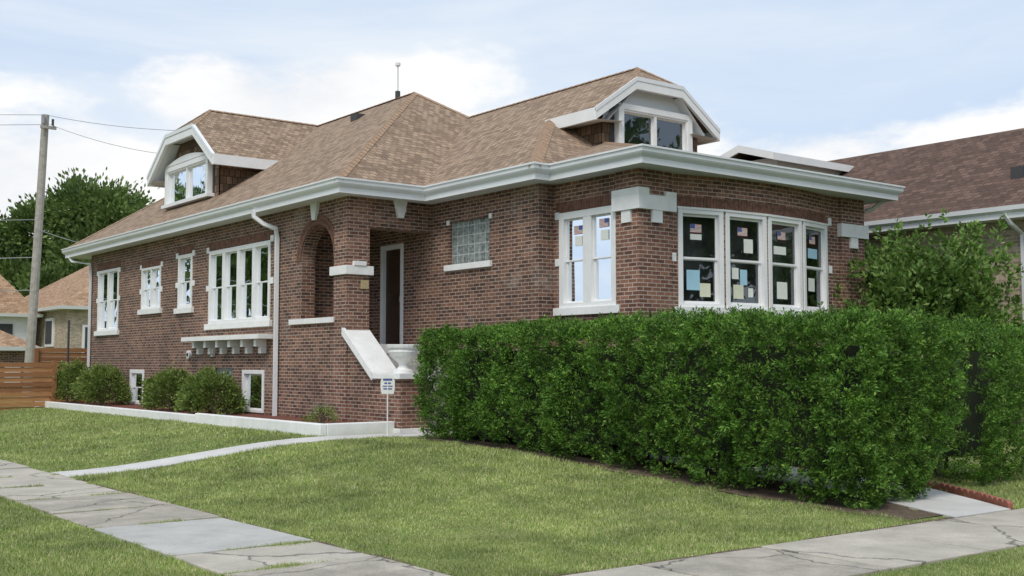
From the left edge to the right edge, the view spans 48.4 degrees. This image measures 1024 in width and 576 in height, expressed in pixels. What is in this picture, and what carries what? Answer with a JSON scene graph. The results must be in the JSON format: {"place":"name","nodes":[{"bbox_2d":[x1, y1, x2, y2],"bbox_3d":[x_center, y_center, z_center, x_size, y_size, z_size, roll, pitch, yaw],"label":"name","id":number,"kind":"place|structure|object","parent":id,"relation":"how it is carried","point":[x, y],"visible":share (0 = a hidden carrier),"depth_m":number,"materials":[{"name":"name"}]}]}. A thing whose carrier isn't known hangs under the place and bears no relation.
{"place":"outdoors","nodes":[
{"label":"outdoors","id":0,"kind":"place"},
{"bbox_2d":[51,432,450,477],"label":"garden path","id":1,"kind":"structure","parent":0,"point":[170,461],"depth_m":18.89,"materials":[{"name":"concrete"}]},
{"bbox_2d":[0,460,1023,575],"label":"sidewalk","id":2,"kind":"structure","parent":0,"point":[199,539],"depth_m":10.60,"materials":[{"name":"concrete"}]},
{"bbox_2d":[0,401,1023,575],"bbox_3d":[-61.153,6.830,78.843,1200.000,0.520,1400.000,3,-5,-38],"label":"ground","id":3,"kind":"structure","parent":0,"point":[938,470],"depth_m":13.38,"materials":[{"name":"green plant"}]},
{"bbox_2d":[0,330,42,392],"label":"garage","id":4,"kind":"structure","parent":3,"relation":"on","point":[12,348],"depth_m":46.21,"materials":[{"name":"brown brick"}]},
{"bbox_2d":[0,275,43,340],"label":"distant house","id":5,"kind":"structure","parent":3,"relation":"on","point":[14,305],"depth_m":60.55,"materials":[{"name":"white paint"}]},
{"bbox_2d":[0,207,59,294],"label":"tree","id":6,"kind":"object","parent":3,"relation":"on","point":[10,267],"visible":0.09,"depth_m":86.21,"materials":[{"name":"green plant"}]},
{"bbox_2d":[0,320,86,410],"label":"wooden fence","id":7,"kind":"object","parent":3,"relation":"on","point":[22,388],"visible":0.3,"depth_m":34.50,"materials":[{"name":"brown wood"}]},
{"bbox_2d":[7,254,91,296],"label":"tree","id":8,"kind":"object","parent":3,"relation":"on","point":[49,274],"visible":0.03,"depth_m":79.41,"materials":[{"name":"green plant"}]},
{"bbox_2d":[25,265,88,379],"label":"distant house","id":9,"kind":"structure","parent":3,"relation":"on","point":[62,301],"depth_m":59.71,"materials":[{"name":"beige brick"}]},
{"bbox_2d":[0,167,159,269],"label":"tree","id":10,"kind":"object","parent":3,"relation":"on","point":[85,215],"visible":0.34,"depth_m":85.89,"materials":[{"name":"green plant"}]},
{"bbox_2d":[0,114,173,367],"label":"utility pole","id":11,"kind":"object","parent":3,"relation":"on","point":[45,127],"visible":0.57,"depth_m":45.04,"materials":[{"name":"grey wood"}]},
{"bbox_2d":[35,401,394,435],"bbox_3d":[-8.549,3.256,28.659,1.610,0.500,18.550,3,-5,-38],"label":"planter border","id":12,"kind":"object","parent":3,"relation":"on","point":[337,429],"visible":0.4,"depth_m":23.11,"materials":[{"name":"white paint"}]},
{"bbox_2d":[63,401,351,423],"bbox_3d":[-8.507,3.104,28.778,1.530,0.020,18.430,3,-5,-38],"label":"mulch bed","id":13,"kind":"object","parent":12,"relation":"in","point":[130,406],"visible":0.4,"depth_m":27.77,"materials":[{"name":"brown soil"}]},
{"bbox_2d":[46,354,98,402],"bbox_3d":[-13.578,2.826,35.409,1.752,1.581,2.472,3,-5,-38],"label":"garden bush","id":14,"kind":"object","parent":13,"relation":"on","point":[70,373],"visible":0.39,"depth_m":34.91,"materials":[{"name":"green plant"}]},
{"bbox_2d":[66,361,135,405],"bbox_3d":[-12.009,2.808,33.349,1.709,1.347,2.541,3,-5,-38],"label":"garden bush","id":15,"kind":"object","parent":13,"relation":"on","point":[90,382],"visible":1,"depth_m":32.88,"materials":[{"name":"green plant"}]},
{"bbox_2d":[138,361,202,411],"bbox_3d":[-8.678,2.529,29.018,1.689,1.356,2.202,3,-5,-38],"label":"garden bush","id":16,"kind":"object","parent":13,"relation":"on","point":[164,382],"visible":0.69,"depth_m":28.56,"materials":[{"name":"green plant"}]},
{"bbox_2d":[171,364,250,414],"bbox_3d":[-7.180,2.434,27.111,1.743,1.261,2.196,3,-5,-38],"label":"garden bush","id":17,"kind":"object","parent":13,"relation":"on","point":[210,382],"visible":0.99,"depth_m":26.66,"materials":[{"name":"green plant"}]},
{"bbox_2d":[301,402,338,423],"bbox_3d":[-3.794,2.545,22.635,0.826,0.578,0.968,3,-5,-38],"label":"plant","id":18,"kind":"object","parent":13,"relation":"on","point":[323,416],"visible":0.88,"depth_m":22.57,"materials":[{"name":"green plant"}]},
{"bbox_2d":[381,376,394,435],"bbox_3d":[-2.273,2.185,20.830,0.260,1.160,0.021,0,-4,0],"label":"security sign","id":19,"kind":"object","parent":3,"relation":"on","point":[387,385],"visible":0.89,"depth_m":20.85,"materials":[{"name":"white paint"}]},
{"bbox_2d":[380,344,452,428],"bbox_3d":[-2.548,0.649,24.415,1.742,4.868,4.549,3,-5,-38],"label":"porch steps","id":20,"kind":"structure","parent":3,"relation":"on","point":[396,364],"depth_m":23.80,"materials":[{"name":"concrete"}]},
{"bbox_2d":[68,201,883,415],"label":"downspouts","id":21,"kind":"object","parent":3,"relation":"on","point":[276,301],"visible":0.71,"depth_m":26.01,"materials":[{"name":"metal"}]},
{"bbox_2d":[88,168,865,428],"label":"walls","id":22,"kind":"structure","parent":3,"relation":"on","point":[319,363],"depth_m":24.03,"materials":[{"name":"brown brick"}]},
{"bbox_2d":[186,350,191,358],"bbox_3d":[-8.529,1.756,30.053,0.086,0.220,0.214,3,-5,-38],"label":"round wall vent","id":23,"kind":"object","parent":22,"relation":"attached to","point":[188,354],"visible":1,"depth_m":30.00,"materials":[{"name":"metal"}]},
{"bbox_2d":[101,215,610,407],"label":"window panes","id":24,"kind":"object","parent":22,"relation":"attached to","point":[470,240],"visible":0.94,"depth_m":26.82,"materials":[{"name":"clear glass"}]},
{"bbox_2d":[574,218,816,298],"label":"window notices","id":25,"kind":"object","parent":24,"relation":"attached to","point":[693,280],"depth_m":21.63,"materials":[{"name":"white paper"}]},
{"bbox_2d":[97,194,825,270],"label":"brick arches","id":26,"kind":"structure","parent":22,"relation":"attached to","point":[566,206],"depth_m":22.57,"materials":[{"name":"brown brick"}]},
{"bbox_2d":[94,186,868,432],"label":"white trim","id":27,"kind":"structure","parent":22,"relation":"attached to","point":[372,357],"depth_m":23.23,"materials":[{"name":"paint"}]},
{"bbox_2d":[386,344,419,372],"bbox_3d":[-2.128,1.389,22.350,0.680,0.558,0.680,3,-5,-38],"label":"garden urn","id":28,"kind":"object","parent":27,"relation":"on","point":[403,355],"visible":0.9,"depth_m":22.15,"materials":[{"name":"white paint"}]},
{"bbox_2d":[683,216,819,306],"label":"window interiors","id":29,"kind":"object","parent":27,"relation":"on","point":[704,247],"depth_m":22.25,"materials":[{"name":"black glass"}]},
{"bbox_2d":[61,144,904,259],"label":"eaves and gutters","id":30,"kind":"object","parent":22,"relation":"on","point":[659,158],"visible":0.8,"depth_m":23.09,"materials":[{"name":"paint"}]},
{"bbox_2d":[62,67,708,250],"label":"roof","id":31,"kind":"structure","parent":30,"relation":"on","point":[413,138],"depth_m":27.05,"materials":[{"name":"beige"}]},
{"bbox_2d":[350,62,400,121],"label":"roof vents","id":32,"kind":"object","parent":31,"relation":"on","point":[356,116],"visible":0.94,"depth_m":31.00,"materials":[{"name":"grey metal"}]},
{"bbox_2d":[147,76,719,209],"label":"dormers","id":33,"kind":"object","parent":31,"relation":"attached to","point":[646,95],"visible":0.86,"depth_m":25.28,"materials":[{"name":"white paint"}]},
{"bbox_2d":[168,106,681,209],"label":"dormer interiors","id":34,"kind":"object","parent":33,"relation":"attached to","point":[637,130],"visible":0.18,"depth_m":24.54,"materials":[{"name":"black"}]},
{"bbox_2d":[167,109,687,203],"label":"dormer window frames","id":35,"kind":"structure","parent":33,"relation":"attached to","point":[653,129],"depth_m":25.11,"materials":[{"name":"white wood"}]},
{"bbox_2d":[171,164,205,202],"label":"dormer panes","id":36,"kind":"object","parent":35,"relation":"in","point":[197,180],"visible":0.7,"depth_m":31.98,"materials":[{"name":"clear glass"}]},
{"bbox_2d":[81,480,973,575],"bbox_3d":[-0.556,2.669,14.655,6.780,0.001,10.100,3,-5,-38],"label":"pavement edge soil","id":37,"kind":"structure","parent":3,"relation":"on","point":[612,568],"depth_m":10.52,"materials":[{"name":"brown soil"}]},
{"bbox_2d":[415,437,939,519],"bbox_3d":[1.786,2.617,16.726,1.651,0.370,10.000,3,-5,-38],"label":"hedge soil bed","id":38,"kind":"object","parent":3,"relation":"on","point":[770,490],"visible":0.45,"depth_m":15.15,"materials":[{"name":"brown soil"}]},
{"bbox_2d":[411,300,971,509],"bbox_3d":[1.829,1.623,17.163,2.927,2.646,10.070,3,-5,-38],"label":"hedge","id":39,"kind":"object","parent":38,"relation":"on","point":[825,412],"visible":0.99,"depth_m":14.76,"materials":[{"name":"green plant"}]},
{"bbox_2d":[451,432,1010,517],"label":"front walkway","id":40,"kind":"structure","parent":3,"relation":"on","point":[942,503],"depth_m":13.71,"materials":[{"name":"concrete"}]},
{"bbox_2d":[656,310,1023,485],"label":"hedge","id":41,"kind":"object","parent":3,"relation":"on","point":[977,432],"visible":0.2,"depth_m":15.89,"materials":[{"name":"green plant"}]},
{"bbox_2d":[721,128,1023,433],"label":"neighbour house","id":42,"kind":"structure","parent":3,"relation":"on","point":[980,178],"depth_m":26.34,"materials":[{"name":"beige brick"}]},
{"bbox_2d":[865,242,887,298],"bbox_3d":[7.438,0.921,26.419,3.574,4.589,4.512,3,-5,-38],"label":"tall shrub","id":43,"kind":"object","parent":3,"relation":"on","point":[871,247],"depth_m":25.78,"materials":[{"name":"green plant"}]},
{"bbox_2d":[791,466,1012,509],"bbox_3d":[5.056,2.620,15.785,0.715,0.324,5.164,2,-4,-24],"label":"garden edging","id":44,"kind":"object","parent":3,"relation":"on","point":[979,496],"visible":0.34,"depth_m":14.33,"materials":[{"name":"ceramic"}]},
{"bbox_2d":[833,207,1023,406],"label":"tall shrub","id":45,"kind":"object","parent":3,"relation":"on","point":[906,279],"visible":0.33,"depth_m":22.67,"materials":[{"name":"green plant"}]},
{"bbox_2d":[0,0,1023,238],"label":"sky","id":46,"kind":"structure","parent":0,"point":[824,80],"materials":[{"name":"blue"}]}
]}

